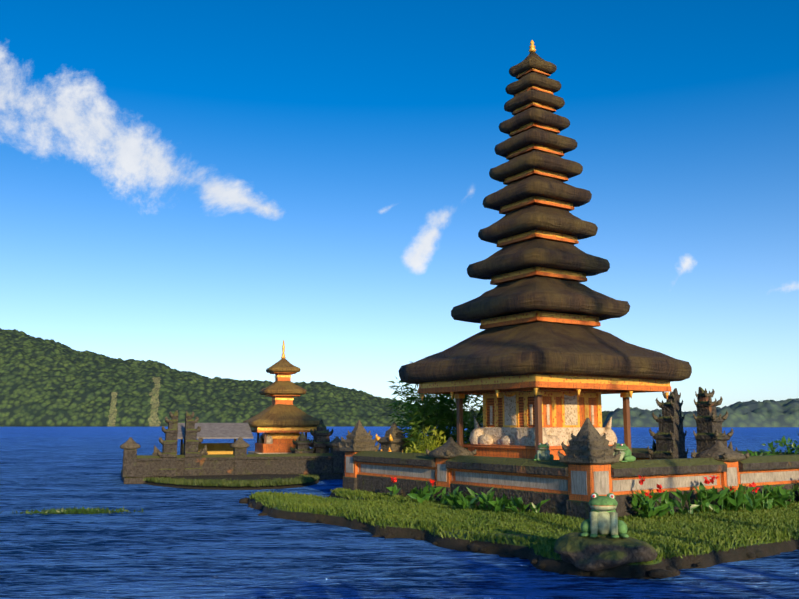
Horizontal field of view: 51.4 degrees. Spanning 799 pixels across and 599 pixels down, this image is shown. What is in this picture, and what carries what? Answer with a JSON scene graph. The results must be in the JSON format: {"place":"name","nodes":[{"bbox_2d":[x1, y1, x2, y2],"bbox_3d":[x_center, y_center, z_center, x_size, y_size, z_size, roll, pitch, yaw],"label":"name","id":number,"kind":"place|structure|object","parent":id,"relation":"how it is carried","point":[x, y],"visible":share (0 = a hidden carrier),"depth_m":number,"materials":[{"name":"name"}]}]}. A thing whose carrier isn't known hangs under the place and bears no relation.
{"place":"outdoors","nodes":[
{"label":"outdoors","id":0,"kind":"place"},
{"bbox_2d":[0,328,649,426],"bbox_3d":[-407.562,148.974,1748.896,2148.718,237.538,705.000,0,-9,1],"label":"forest hill","id":1,"kind":"structure","parent":0,"point":[48,383],"depth_m":1467.08,"materials":[{"name":"green plant"}]},
{"bbox_2d":[0,427,798,598],"bbox_3d":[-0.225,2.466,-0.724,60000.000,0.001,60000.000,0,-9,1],"label":"lake","id":2,"kind":"structure","parent":0,"point":[174,543],"depth_m":16.75,"materials":[{"name":"liquid"}]},
{"bbox_2d":[2,506,142,514],"bbox_3d":[-9.511,6.170,24.299,4.062,0.235,1.297,0,-9,1],"label":"floating weed","id":3,"kind":"object","parent":2,"relation":"on","point":[83,510],"visible":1,"depth_m":24.18,"materials":[{"name":"green plant"}]},
{"bbox_2d":[143,473,319,489],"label":"islet ground","id":4,"kind":"structure","parent":2,"relation":"in","point":[256,477],"depth_m":35.26,"materials":[{"name":"green plant"}]},
{"bbox_2d":[152,410,207,476],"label":"split gate","id":5,"kind":"structure","parent":4,"relation":"on","point":[168,454],"depth_m":37.01,"materials":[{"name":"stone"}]},
{"bbox_2d":[177,423,252,454],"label":"pavilion","id":6,"kind":"structure","parent":4,"relation":"on","point":[234,431],"depth_m":40.06,"materials":[{"name":"grey wood"}]},
{"bbox_2d":[120,419,344,483],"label":"islet walls","id":7,"kind":"structure","parent":4,"relation":"on","point":[323,457],"depth_m":38.10,"materials":[{"name":"stone"}]},
{"bbox_2d":[243,340,320,453],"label":"small pagoda","id":8,"kind":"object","parent":4,"relation":"on","point":[281,422],"visible":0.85,"depth_m":41.36,"materials":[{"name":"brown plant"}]},
{"bbox_2d":[0,0,798,411],"label":"sky","id":9,"kind":"structure","parent":0,"point":[201,187],"materials":[{"name":"blue"}]},
{"bbox_2d":[239,492,798,578],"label":"island grass","id":10,"kind":"structure","parent":0,"point":[668,567],"depth_m":16.45,"materials":[{"name":"green plant"}]},
{"bbox_2d":[375,422,447,451],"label":"guardian shrines","id":11,"kind":"object","parent":10,"relation":"on","point":[391,441],"visible":0.17,"depth_m":28.86,"materials":[{"name":"stone"}]},
{"bbox_2d":[401,426,445,472],"bbox_3d":[0.771,5.267,26.775,1.698,2.418,1.458,-3,-9,18],"label":"yellow shrub","id":12,"kind":"object","parent":10,"relation":"on","point":[426,444],"visible":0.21,"depth_m":26.79,"materials":[{"name":"plant"}]},
{"bbox_2d":[402,384,470,450],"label":"bamboo culms","id":13,"kind":"object","parent":10,"relation":"on","point":[437,415],"visible":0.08,"depth_m":28.50,"materials":[{"name":"green plant"}]},
{"bbox_2d":[386,362,482,452],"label":"bamboo leaves","id":14,"kind":"object","parent":13,"relation":"attached to","point":[416,420],"visible":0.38,"depth_m":28.50,"materials":[{"name":"green plant"}]},
{"bbox_2d":[386,477,549,512],"bbox_3d":[1.363,5.457,23.132,1.480,0.736,7.010,6,-10,-34],"label":"canna","id":15,"kind":"object","parent":10,"relation":"on","point":[455,497],"depth_m":22.21,"materials":[{"name":"green plant"}]},
{"bbox_2d":[463,407,482,449],"bbox_3d":[2.667,5.071,28.259,1.264,2.918,1.334,0,-9,1],"label":"dark plant","id":16,"kind":"object","parent":10,"relation":"on","point":[480,424],"visible":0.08,"depth_m":28.25,"materials":[{"name":"green plant"}]},
{"bbox_2d":[399,40,691,459],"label":"meru tumpang solas","id":17,"kind":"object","parent":10,"relation":"on","point":[538,360],"visible":0.9,"depth_m":25.34,"materials":[{"name":"brown plant"}]},
{"bbox_2d":[338,418,798,519],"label":"enclosure wall","id":18,"kind":"structure","parent":10,"relation":"on","point":[580,472],"depth_m":22.33,"materials":[{"name":"stone"}]},
{"bbox_2d":[534,443,553,460],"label":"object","id":19,"kind":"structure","parent":18,"relation":"on","point":[543,452],"depth_m":21.43,"materials":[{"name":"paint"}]},
{"bbox_2d":[613,443,635,461],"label":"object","id":20,"kind":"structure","parent":18,"relation":"on","point":[626,453],"depth_m":20.70,"materials":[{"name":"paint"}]},
{"bbox_2d":[554,532,657,570],"bbox_3d":[3.536,4.374,14.419,1.721,0.623,1.324,0,-9,1],"label":"boulder","id":21,"kind":"object","parent":10,"relation":"on","point":[587,553],"visible":0.79,"depth_m":14.01,"materials":[{"name":"stone"}]},
{"bbox_2d":[580,492,628,537],"bbox_3d":[3.548,3.740,14.426,0.808,0.748,0.648,-2,-9,12],"label":"frog statue","id":22,"kind":"object","parent":21,"relation":"on","point":[603,520],"visible":1,"depth_m":14.28,"materials":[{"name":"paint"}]},
{"bbox_2d":[647,387,737,458],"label":"split gate","id":23,"kind":"structure","parent":10,"relation":"on","point":[669,436],"depth_m":30.46,"materials":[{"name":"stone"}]},
{"bbox_2d":[631,475,798,518],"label":"flowering plants","id":24,"kind":"object","parent":10,"relation":"on","point":[769,497],"depth_m":21.19,"materials":[{"name":"green plant"}]},
{"bbox_2d":[742,434,798,455],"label":"shrub","id":25,"kind":"object","parent":10,"relation":"on","point":[788,450],"visible":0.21,"depth_m":26.64,"materials":[{"name":"green plant"}]},
{"bbox_2d":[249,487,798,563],"bbox_3d":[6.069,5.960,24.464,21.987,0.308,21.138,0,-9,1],"label":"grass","id":26,"kind":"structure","parent":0,"point":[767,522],"depth_m":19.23,"materials":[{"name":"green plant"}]},
{"bbox_2d":[602,398,798,426],"bbox_3d":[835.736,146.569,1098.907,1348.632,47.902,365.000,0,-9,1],"label":"distant hills","id":27,"kind":"structure","parent":0,"point":[770,413],"depth_m":938.25,"materials":[{"name":"green plant"}]}
]}

